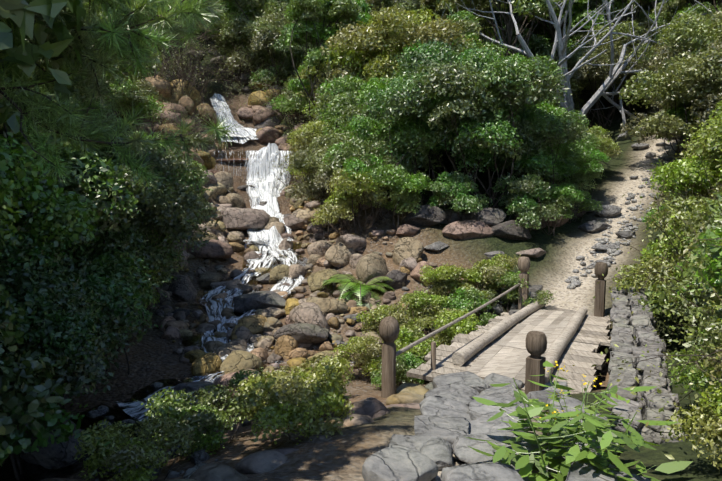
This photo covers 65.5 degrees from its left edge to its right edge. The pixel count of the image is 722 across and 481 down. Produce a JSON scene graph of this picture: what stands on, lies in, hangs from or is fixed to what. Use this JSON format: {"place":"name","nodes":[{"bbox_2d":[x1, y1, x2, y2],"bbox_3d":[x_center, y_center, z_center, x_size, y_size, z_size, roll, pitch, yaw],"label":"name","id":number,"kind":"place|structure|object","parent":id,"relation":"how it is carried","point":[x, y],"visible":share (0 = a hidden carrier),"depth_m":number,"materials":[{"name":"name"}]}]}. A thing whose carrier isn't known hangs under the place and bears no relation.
{"place":"outdoors","nodes":[
{"label":"outdoors","id":0,"kind":"place"},
{"bbox_2d":[0,0,241,193],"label":"pine bough","id":1,"kind":"object","parent":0,"point":[135,32],"visible":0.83,"depth_m":3.76,"materials":[{"name":"green plant"}]},
{"bbox_2d":[9,37,721,480],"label":"terrain","id":2,"kind":"structure","parent":0,"point":[345,455],"depth_m":12.28,"materials":[{"name":"soil"}]},
{"bbox_2d":[0,108,28,374],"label":"shrub","id":3,"kind":"object","parent":2,"relation":"on","point":[10,336],"visible":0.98,"depth_m":4.04,"materials":[{"name":"green plant"}]},
{"bbox_2d":[0,0,87,134],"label":"shade tree","id":4,"kind":"object","parent":2,"relation":"on","point":[21,14],"visible":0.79,"depth_m":3.53,"materials":[{"name":"green plant"}]},
{"bbox_2d":[0,67,100,302],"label":"shrub","id":5,"kind":"object","parent":2,"relation":"on","point":[74,213],"visible":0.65,"depth_m":6.66,"materials":[{"name":"green plant"}]},
{"bbox_2d":[20,418,84,468],"bbox_3d":[-4.036,2.588,7.168,0.990,0.577,0.698,0,5,-4],"label":"boulder","id":6,"kind":"object","parent":2,"relation":"on","point":[55,455],"visible":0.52,"depth_m":6.89,"materials":[{"name":"stone"}]},
{"bbox_2d":[0,300,117,460],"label":"shrub","id":7,"kind":"object","parent":2,"relation":"on","point":[21,405],"visible":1,"depth_m":4.50,"materials":[{"name":"green plant"}]},
{"bbox_2d":[4,246,117,426],"bbox_3d":[-4.631,1.566,7.774,2.628,2.805,3.351,-1,5,-11],"label":"shrub","id":8,"kind":"object","parent":2,"relation":"on","point":[78,256],"depth_m":8.21,"materials":[{"name":"green plant"}]},
{"bbox_2d":[0,64,149,265],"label":"shrub","id":9,"kind":"object","parent":2,"relation":"on","point":[87,174],"visible":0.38,"depth_m":8.56,"materials":[{"name":"green plant"}]},
{"bbox_2d":[0,403,153,480],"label":"stream","id":10,"kind":"structure","parent":2,"relation":"on","point":[33,472],"depth_m":7.13,"materials":[{"name":"liquid"}]},
{"bbox_2d":[0,206,161,480],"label":"shrub","id":11,"kind":"object","parent":2,"relation":"on","point":[64,326],"visible":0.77,"depth_m":6.52,"materials":[{"name":"green plant"}]},
{"bbox_2d":[0,0,161,198],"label":"shrub","id":12,"kind":"object","parent":2,"relation":"on","point":[122,68],"visible":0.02,"depth_m":9.85,"materials":[{"name":"green plant"}]},
{"bbox_2d":[7,192,180,406],"bbox_3d":[-5.397,0.639,8.547,4.062,4.070,4.558,3,6,32],"label":"shrub","id":13,"kind":"object","parent":2,"relation":"on","point":[106,268],"visible":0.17,"depth_m":8.71,"materials":[{"name":"green plant"}]},
{"bbox_2d":[31,148,218,281],"bbox_3d":[-4.843,0.125,9.951,3.656,3.663,4.102,3,6,29],"label":"shrub","id":14,"kind":"object","parent":2,"relation":"on","point":[168,197],"visible":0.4,"depth_m":9.91,"materials":[{"name":"green plant"}]},
{"bbox_2d":[80,73,169,133],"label":"shrub","id":15,"kind":"object","parent":2,"relation":"on","point":[129,91],"visible":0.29,"depth_m":17.98,"materials":[{"name":"green plant"}]},
{"bbox_2d":[73,414,194,480],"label":"plant","id":16,"kind":"object","parent":2,"relation":"on","point":[133,452],"visible":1,"depth_m":5.01,"materials":[{"name":"green plant"}]},
{"bbox_2d":[91,136,225,298],"bbox_3d":[-5.182,-0.665,12.265,4.330,3.867,3.859,-2,5,-19],"label":"shrub","id":17,"kind":"object","parent":2,"relation":"on","point":[180,174],"visible":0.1,"depth_m":12.42,"materials":[{"name":"green plant"}]},
{"bbox_2d":[116,184,201,343],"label":"bank rocks","id":18,"kind":"object","parent":2,"relation":"on","point":[164,300],"visible":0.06,"depth_m":12.60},
{"bbox_2d":[135,238,184,327],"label":"shrub","id":19,"kind":"object","parent":2,"relation":"on","point":[156,301],"visible":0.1,"depth_m":11.20,"materials":[{"name":"green plant"}]},
{"bbox_2d":[86,375,254,480],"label":"stones","id":20,"kind":"object","parent":2,"relation":"on","point":[198,458],"visible":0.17,"depth_m":6.14,"materials":[{"name":"stone"}]},
{"bbox_2d":[132,75,221,169],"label":"cliff rocks","id":21,"kind":"object","parent":2,"relation":"on","point":[185,101],"visible":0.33,"depth_m":22.18,"materials":[{"name":"stone"}]},
{"bbox_2d":[130,384,251,461],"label":"plant","id":22,"kind":"object","parent":2,"relation":"on","point":[181,411],"visible":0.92,"depth_m":5.93,"materials":[{"name":"green plant"}]},
{"bbox_2d":[151,28,247,97],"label":"twig bush","id":23,"kind":"object","parent":2,"relation":"on","point":[183,78],"visible":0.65,"depth_m":22.64,"materials":[{"name":"brown plant"}]},
{"bbox_2d":[179,239,232,258],"bbox_3d":[-4.571,0.247,16.252,1.748,0.590,0.960,0,5,-2],"label":"boulder","id":24,"kind":"object","parent":2,"relation":"on","point":[216,249],"visible":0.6,"depth_m":15.97,"materials":[{"name":"stone"}]},
{"bbox_2d":[111,241,301,429],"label":"water stream","id":25,"kind":"structure","parent":2,"relation":"on","point":[194,339],"depth_m":11.14,"materials":[{"name":"liquid"}]},
{"bbox_2d":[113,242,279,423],"bbox_3d":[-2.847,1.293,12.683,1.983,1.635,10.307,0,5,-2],"label":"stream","id":26,"kind":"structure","parent":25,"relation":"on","point":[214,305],"depth_m":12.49,"materials":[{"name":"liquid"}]},
{"bbox_2d":[221,242,302,326],"bbox_3d":[-2.228,0.939,14.610,1.661,1.251,6.370,0,5,1],"label":"water foam","id":27,"kind":"object","parent":25,"relation":"on","point":[276,254],"visible":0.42,"depth_m":14.34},
{"bbox_2d":[232,244,312,318],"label":"water stream","id":28,"kind":"structure","parent":25,"relation":"on","point":[277,262],"depth_m":15.73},
{"bbox_2d":[183,170,244,244],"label":"rocks","id":29,"kind":"object","parent":2,"relation":"on","point":[220,183],"visible":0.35,"depth_m":19.04,"materials":[{"name":"stone"}]},
{"bbox_2d":[183,49,258,93],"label":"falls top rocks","id":30,"kind":"object","parent":2,"relation":"on","point":[243,77],"visible":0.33,"depth_m":28.55,"materials":[{"name":"stone"}]},
{"bbox_2d":[187,33,271,94],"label":"twig bush","id":31,"kind":"object","parent":2,"relation":"on","point":[239,81],"visible":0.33,"depth_m":26.39,"materials":[{"name":"brown plant"}]},
{"bbox_2d":[216,102,257,143],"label":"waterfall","id":32,"kind":"object","parent":2,"relation":"on","point":[242,140],"visible":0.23,"depth_m":23.52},
{"bbox_2d":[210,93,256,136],"bbox_3d":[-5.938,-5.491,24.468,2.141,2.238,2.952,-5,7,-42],"label":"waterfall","id":33,"kind":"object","parent":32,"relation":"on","point":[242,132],"visible":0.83,"depth_m":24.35,"materials":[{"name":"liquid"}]},
{"bbox_2d":[204,0,279,72],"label":"shrub","id":34,"kind":"object","parent":2,"relation":"on","point":[249,11],"visible":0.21,"depth_m":26.95,"materials":[{"name":"green plant"}]},
{"bbox_2d":[217,207,269,229],"bbox_3d":[-4.046,-0.660,18.570,2.100,0.897,1.155,0,5,-5],"label":"boulder","id":35,"kind":"object","parent":2,"relation":"on","point":[241,218],"visible":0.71,"depth_m":18.12,"materials":[{"name":"stone"}]},
{"bbox_2d":[207,0,289,68],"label":"shrub","id":36,"kind":"object","parent":2,"relation":"on","point":[219,25],"visible":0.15,"depth_m":26.96,"materials":[{"name":"green plant"}]},
{"bbox_2d":[233,291,285,312],"bbox_3d":[-2.280,1.424,12.793,1.330,0.502,0.896,2,5,19],"label":"boulder","id":37,"kind":"object","parent":2,"relation":"on","point":[246,303],"visible":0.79,"depth_m":12.56,"materials":[{"name":"stone"}]},
{"bbox_2d":[224,0,298,84],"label":"shrub","id":38,"kind":"object","parent":2,"relation":"on","point":[267,30],"visible":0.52,"depth_m":25.89,"materials":[{"name":"green plant"}]},
{"bbox_2d":[245,151,290,187],"bbox_3d":[-3.564,-2.647,21.735,1.907,1.667,0.434,0,5,1],"label":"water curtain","id":39,"kind":"object","parent":2,"relation":"on","point":[258,159],"visible":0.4,"depth_m":21.66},
{"bbox_2d":[244,143,292,247],"bbox_3d":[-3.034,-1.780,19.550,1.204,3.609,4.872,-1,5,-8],"label":"water cascade","id":40,"kind":"object","parent":2,"relation":"on","point":[268,207],"visible":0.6,"depth_m":20.85,"materials":[{"name":"liquid"}]},
{"bbox_2d":[248,22,314,109],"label":"shrub","id":41,"kind":"object","parent":2,"relation":"on","point":[285,65],"visible":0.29,"depth_m":25.55,"materials":[{"name":"green plant"}]},
{"bbox_2d":[237,64,338,197],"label":"rocks","id":42,"kind":"object","parent":2,"relation":"on","point":[250,109],"visible":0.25,"depth_m":24.68,"materials":[{"name":"stone"}]},
{"bbox_2d":[262,63,318,122],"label":"shrub","id":43,"kind":"object","parent":2,"relation":"on","point":[286,103],"visible":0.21,"depth_m":23.10,"materials":[{"name":"green plant"}]},
{"bbox_2d":[232,367,354,444],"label":"plant","id":44,"kind":"object","parent":2,"relation":"on","point":[279,411],"visible":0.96,"depth_m":5.56,"materials":[{"name":"green plant"}]},
{"bbox_2d":[151,228,437,379],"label":"stream stones","id":45,"kind":"object","parent":2,"relation":"on","point":[271,323],"depth_m":12.07,"materials":[{"name":"stone"}]},
{"bbox_2d":[158,217,431,397],"bbox_3d":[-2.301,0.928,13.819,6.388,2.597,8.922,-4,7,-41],"label":"rocks","id":46,"kind":"object","parent":2,"relation":"on","point":[408,252],"visible":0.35,"depth_m":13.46,"materials":[{"name":"stone"}]},
{"bbox_2d":[235,356,360,421],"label":"plant","id":47,"kind":"object","parent":2,"relation":"on","point":[317,384],"visible":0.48,"depth_m":6.59,"materials":[{"name":"green plant"}]},
{"bbox_2d":[170,383,428,480],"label":"rocks","id":48,"kind":"object","parent":2,"relation":"on","point":[369,409],"visible":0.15,"depth_m":5.28,"materials":[{"name":"stone"}]},
{"bbox_2d":[273,323,329,344],"bbox_3d":[-1.110,1.808,10.794,0.999,0.442,0.606,1,5,8],"label":"boulder","id":49,"kind":"object","parent":2,"relation":"on","point":[304,333],"visible":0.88,"depth_m":10.58,"materials":[{"name":"stone"}]},
{"bbox_2d":[283,181,330,245],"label":"rocks","id":50,"kind":"object","parent":2,"relation":"on","point":[307,213],"visible":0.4,"depth_m":18.74,"materials":[{"name":"stone"}]},
{"bbox_2d":[281,115,338,203],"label":"shrub","id":51,"kind":"object","parent":2,"relation":"on","point":[305,135],"visible":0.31,"depth_m":18.31,"materials":[{"name":"green plant"}]},
{"bbox_2d":[285,44,379,121],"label":"shrub","id":52,"kind":"object","parent":2,"relation":"on","point":[305,75],"visible":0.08,"depth_m":21.80,"materials":[{"name":"green plant"}]},
{"bbox_2d":[280,0,388,120],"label":"shrub","id":53,"kind":"object","parent":2,"relation":"on","point":[312,30],"visible":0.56,"depth_m":21.31,"materials":[{"name":"green plant"}]},
{"bbox_2d":[281,127,392,233],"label":"shrub","id":54,"kind":"object","parent":2,"relation":"on","point":[310,159],"visible":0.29,"depth_m":16.69,"materials":[{"name":"green plant"}]},
{"bbox_2d":[288,194,395,239],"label":"stones","id":55,"kind":"object","parent":2,"relation":"on","point":[374,232],"visible":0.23,"depth_m":16.96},
{"bbox_2d":[302,70,392,140],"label":"shrub","id":56,"kind":"object","parent":2,"relation":"on","point":[337,95],"visible":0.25,"depth_m":18.42,"materials":[{"name":"green plant"}]},
{"bbox_2d":[309,167,394,234],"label":"shrub","id":57,"kind":"object","parent":2,"relation":"on","point":[344,199],"visible":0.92,"depth_m":14.70,"materials":[{"name":"green plant"}]},
{"bbox_2d":[319,274,394,311],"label":"fern","id":58,"kind":"object","parent":2,"relation":"on","point":[348,280],"visible":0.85,"depth_m":12.52,"materials":[{"name":"green plant"}]},
{"bbox_2d":[328,333,400,383],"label":"plant","id":59,"kind":"object","parent":2,"relation":"on","point":[369,348],"visible":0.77,"depth_m":9.58,"materials":[{"name":"green plant"}]},
{"bbox_2d":[353,302,410,342],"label":"plant","id":60,"kind":"object","parent":2,"relation":"on","point":[381,312],"visible":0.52,"depth_m":10.74,"materials":[{"name":"green plant"}]},
{"bbox_2d":[319,111,447,225],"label":"shrub","id":61,"kind":"object","parent":2,"relation":"on","point":[359,157],"visible":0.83,"depth_m":15.31,"materials":[{"name":"green plant"}]},
{"bbox_2d":[321,73,447,200],"bbox_3d":[0.909,-3.338,17.393,4.449,4.390,4.140,-2,5,-19],"label":"shrub","id":62,"kind":"object","parent":2,"relation":"on","point":[343,128],"visible":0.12,"depth_m":16.87,"materials":[{"name":"green plant"}]},
{"bbox_2d":[362,0,425,43],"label":"tree","id":63,"kind":"object","parent":2,"relation":"on","point":[413,4],"visible":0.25,"depth_m":23.81,"materials":[{"name":"green plant"}]},
{"bbox_2d":[306,1,482,97],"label":"shrub","id":64,"kind":"object","parent":2,"relation":"on","point":[375,33],"visible":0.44,"depth_m":19.42,"materials":[{"name":"green plant"}]},
{"bbox_2d":[370,352,425,387],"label":"plant","id":65,"kind":"object","parent":2,"relation":"on","point":[405,363],"visible":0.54,"depth_m":8.91,"materials":[{"name":"green plant"}]},
{"bbox_2d":[365,170,431,229],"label":"shrub","id":66,"kind":"object","parent":2,"relation":"on","point":[403,196],"visible":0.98,"depth_m":14.74,"materials":[{"name":"green plant"}]},
{"bbox_2d":[394,319,438,381],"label":"plant","id":67,"kind":"object","parent":2,"relation":"on","point":[407,335],"visible":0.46,"depth_m":9.69,"materials":[{"name":"green plant"}]},
{"bbox_2d":[399,288,449,337],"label":"plant","id":68,"kind":"object","parent":2,"relation":"on","point":[417,315],"visible":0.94,"depth_m":11.30,"materials":[{"name":"green plant"}]},
{"bbox_2d":[404,205,445,226],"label":"boulder","id":69,"kind":"structure","parent":2,"relation":"on","point":[426,215],"depth_m":14.73,"materials":[{"name":"stone"}]},
{"bbox_2d":[344,65,515,207],"bbox_3d":[2.116,-2.859,16.266,4.785,4.274,4.265,-1,5,-16],"label":"shrub","id":70,"kind":"object","parent":2,"relation":"on","point":[400,98],"visible":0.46,"depth_m":15.32,"materials":[{"name":"green plant"}]},
{"bbox_2d":[419,263,467,297],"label":"plant","id":71,"kind":"object","parent":2,"relation":"on","point":[444,274],"visible":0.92,"depth_m":11.88,"materials":[{"name":"green plant"}]},
{"bbox_2d":[422,307,478,347],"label":"plant","id":72,"kind":"object","parent":2,"relation":"on","point":[466,325],"visible":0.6,"depth_m":10.28,"materials":[{"name":"green plant"}]},
{"bbox_2d":[422,170,492,225],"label":"shrub","id":73,"kind":"object","parent":2,"relation":"on","point":[453,187],"visible":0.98,"depth_m":14.72,"materials":[{"name":"green plant"}]},
{"bbox_2d":[389,38,533,180],"bbox_3d":[3.034,-3.985,17.898,4.716,4.405,5.578,0,5,-4],"label":"shrub","id":74,"kind":"object","parent":2,"relation":"on","point":[416,59],"visible":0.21,"depth_m":16.64,"materials":[{"name":"green plant"}]},
{"bbox_2d":[420,0,506,51],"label":"tree","id":75,"kind":"object","parent":2,"relation":"on","point":[437,5],"visible":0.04,"depth_m":27.06,"materials":[{"name":"green plant"}]},
{"bbox_2d":[442,220,493,239],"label":"boulder","id":76,"kind":"structure","parent":2,"relation":"on","point":[465,229],"depth_m":14.26,"materials":[{"name":"stone"}]},
{"bbox_2d":[439,283,498,332],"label":"plant","id":77,"kind":"object","parent":2,"relation":"on","point":[464,301],"visible":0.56,"depth_m":11.22,"materials":[{"name":"green plant"}]},
{"bbox_2d":[444,258,509,299],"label":"plant","id":78,"kind":"object","parent":2,"relation":"on","point":[486,271],"visible":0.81,"depth_m":11.70,"materials":[{"name":"green plant"}]},
{"bbox_2d":[461,208,505,225],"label":"boulder","id":79,"kind":"structure","parent":2,"relation":"on","point":[491,216],"depth_m":14.67,"materials":[{"name":"stone"}]},
{"bbox_2d":[405,36,579,208],"bbox_3d":[3.446,-3.177,15.992,4.671,4.681,5.241,0,5,-1],"label":"shrub","id":80,"kind":"object","parent":2,"relation":"on","point":[498,90],"visible":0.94,"depth_m":14.38,"materials":[{"name":"green plant"}]},
{"bbox_2d":[379,256,611,397],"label":"bridge","id":81,"kind":"structure","parent":2,"relation":"on","point":[523,344],"depth_m":8.87,"materials":[{"name":"brown wood"}]},
{"bbox_2d":[362,371,650,480],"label":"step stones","id":82,"kind":"object","parent":2,"relation":"on","point":[451,417],"visible":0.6,"depth_m":4.77,"materials":[{"name":"stone"}]},
{"bbox_2d":[442,0,574,61],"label":"shrub","id":83,"kind":"object","parent":2,"relation":"on","point":[539,8],"visible":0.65,"depth_m":23.12,"materials":[{"name":"green plant"}]},
{"bbox_2d":[491,220,530,239],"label":"boulder","id":84,"kind":"structure","parent":2,"relation":"on","point":[513,232],"depth_m":14.39,"materials":[{"name":"stone"}]},
{"bbox_2d":[493,270,556,312],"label":"plant","id":85,"kind":"object","parent":2,"relation":"on","point":[511,279],"visible":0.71,"depth_m":11.32,"materials":[{"name":"green plant"}]},
{"bbox_2d":[495,26,557,69],"bbox_3d":[7.162,-7.227,26.429,4.217,5.360,3.959,3,6,29],"label":"tree","id":86,"kind":"object","parent":2,"relation":"on","point":[538,44],"visible":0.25,"depth_m":25.11,"materials":[{"name":"green plant"}]},
{"bbox_2d":[491,173,568,231],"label":"shrub","id":87,"kind":"object","parent":2,"relation":"on","point":[521,199],"visible":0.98,"depth_m":14.55,"materials":[{"name":"green plant"}]},
{"bbox_2d":[490,102,598,202],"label":"shrub","id":88,"kind":"object","parent":2,"relation":"on","point":[542,135],"visible":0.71,"depth_m":15.37,"materials":[{"name":"green plant"}]},
{"bbox_2d":[528,183,586,235],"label":"shrub","id":89,"kind":"object","parent":2,"relation":"on","point":[561,195],"visible":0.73,"depth_m":14.99,"materials":[{"name":"green plant"}]},
{"bbox_2d":[528,132,611,195],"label":"shrub","id":90,"kind":"object","parent":2,"relation":"on","point":[591,170],"visible":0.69,"depth_m":16.72,"materials":[{"name":"green plant"}]},
{"bbox_2d":[441,0,711,123],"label":"dead tree","id":91,"kind":"object","parent":2,"relation":"on","point":[560,43],"visible":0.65,"depth_m":21.43,"materials":[{"name":"wood"}]},
{"bbox_2d":[525,380,627,452],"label":"herb","id":92,"kind":"object","parent":2,"relation":"on","point":[591,410],"visible":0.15,"depth_m":5.00,"materials":[{"name":"green plant"}]},
{"bbox_2d":[550,181,602,223],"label":"shrub","id":93,"kind":"object","parent":2,"relation":"on","point":[586,204],"visible":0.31,"depth_m":15.78,"materials":[{"name":"green plant"}]},
{"bbox_2d":[466,361,692,480],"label":"herb","id":94,"kind":"object","parent":2,"relation":"on","point":[591,426],"visible":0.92,"depth_m":4.19,"materials":[{"name":"green plant"}]},
{"bbox_2d":[580,125,621,180],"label":"shrub","id":95,"kind":"object","parent":2,"relation":"on","point":[609,144],"visible":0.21,"depth_m":18.23,"materials":[{"name":"green plant"}]},
{"bbox_2d":[549,18,660,129],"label":"shrub","id":96,"kind":"object","parent":2,"relation":"on","point":[585,72],"visible":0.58,"depth_m":23.78,"materials":[{"name":"green plant"}]},
{"bbox_2d":[556,0,659,117],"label":"tree","id":97,"kind":"object","parent":2,"relation":"on","point":[616,5],"visible":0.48,"depth_m":25.30,"materials":[{"name":"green plant"}]},
{"bbox_2d":[565,149,682,288],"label":"path stones","id":98,"kind":"object","parent":2,"relation":"on","point":[574,281],"visible":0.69,"depth_m":14.68,"materials":[{"name":"stone"}]},
{"bbox_2d":[581,1,667,110],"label":"shrub","id":99,"kind":"object","parent":2,"relation":"on","point":[642,19],"visible":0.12,"depth_m":25.75,"materials":[{"name":"green plant"}]},
{"bbox_2d":[606,287,686,443],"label":"stone wall","id":100,"kind":"structure","parent":2,"relation":"on","point":[639,323],"depth_m":6.39,"materials":[{"name":"stone"}]},
{"bbox_2d":[584,305,721,464],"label":"twig bush","id":101,"kind":"object","parent":2,"relation":"on","point":[675,356],"visible":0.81,"depth_m":3.46,"materials":[{"name":"green plant"}]},
{"bbox_2d":[593,193,721,342],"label":"twig bush","id":102,"kind":"object","parent":2,"relation":"on","point":[636,294],"visible":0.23,"depth_m":8.71,"materials":[{"name":"green plant"}]},
{"bbox_2d":[609,194,721,308],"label":"shrub","id":103,"kind":"object","parent":2,"relation":"on","point":[674,239],"visible":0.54,"depth_m":9.63,"materials":[{"name":"green plant"}]},
{"bbox_2d":[619,3,721,160],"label":"shrub","id":104,"kind":"object","parent":2,"relation":"on","point":[702,83],"visible":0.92,"depth_m":17.28,"materials":[{"name":"green plant"}]},
{"bbox_2d":[621,128,721,443],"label":"twig bush","id":105,"kind":"object","parent":2,"relation":"on","point":[706,362],"visible":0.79,"depth_m":4.12,"materials":[{"name":"green plant"}]},
{"bbox_2d":[634,193,721,329],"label":"shrub","id":106,"kind":"object","parent":2,"relation":"on","point":[663,297],"visible":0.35,"depth_m":8.26,"materials":[{"name":"green plant"}]},
{"bbox_2d":[640,100,721,211],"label":"shrub","id":107,"kind":"object","parent":2,"relation":"on","point":[711,159],"visible":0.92,"depth_m":11.67,"materials":[{"name":"green plant"}]},
{"bbox_2d":[645,208,721,357],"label":"shrub","id":108,"kind":"object","parent":2,"relation":"on","point":[712,266],"visible":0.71,"depth_m":4.89,"materials":[{"name":"green plant"}]},
{"bbox_2d":[654,49,715,144],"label":"shrub","id":109,"kind":"object","parent":2,"relation":"on","point":[680,114],"visible":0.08,"depth_m":18.60,"materials":[{"name":"green plant"}]},
{"bbox_2d":[660,345,721,468],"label":"shrub","id":110,"kind":"object","parent":2,"relation":"on","point":[700,423],"visible":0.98,"depth_m":4.08,"materials":[{"name":"green plant"}]},
{"bbox_2d":[662,313,721,405],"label":"shrub","id":111,"kind":"object","parent":2,"relation":"on","point":[698,377],"visible":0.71,"depth_m":4.79,"materials":[{"name":"green plant"}]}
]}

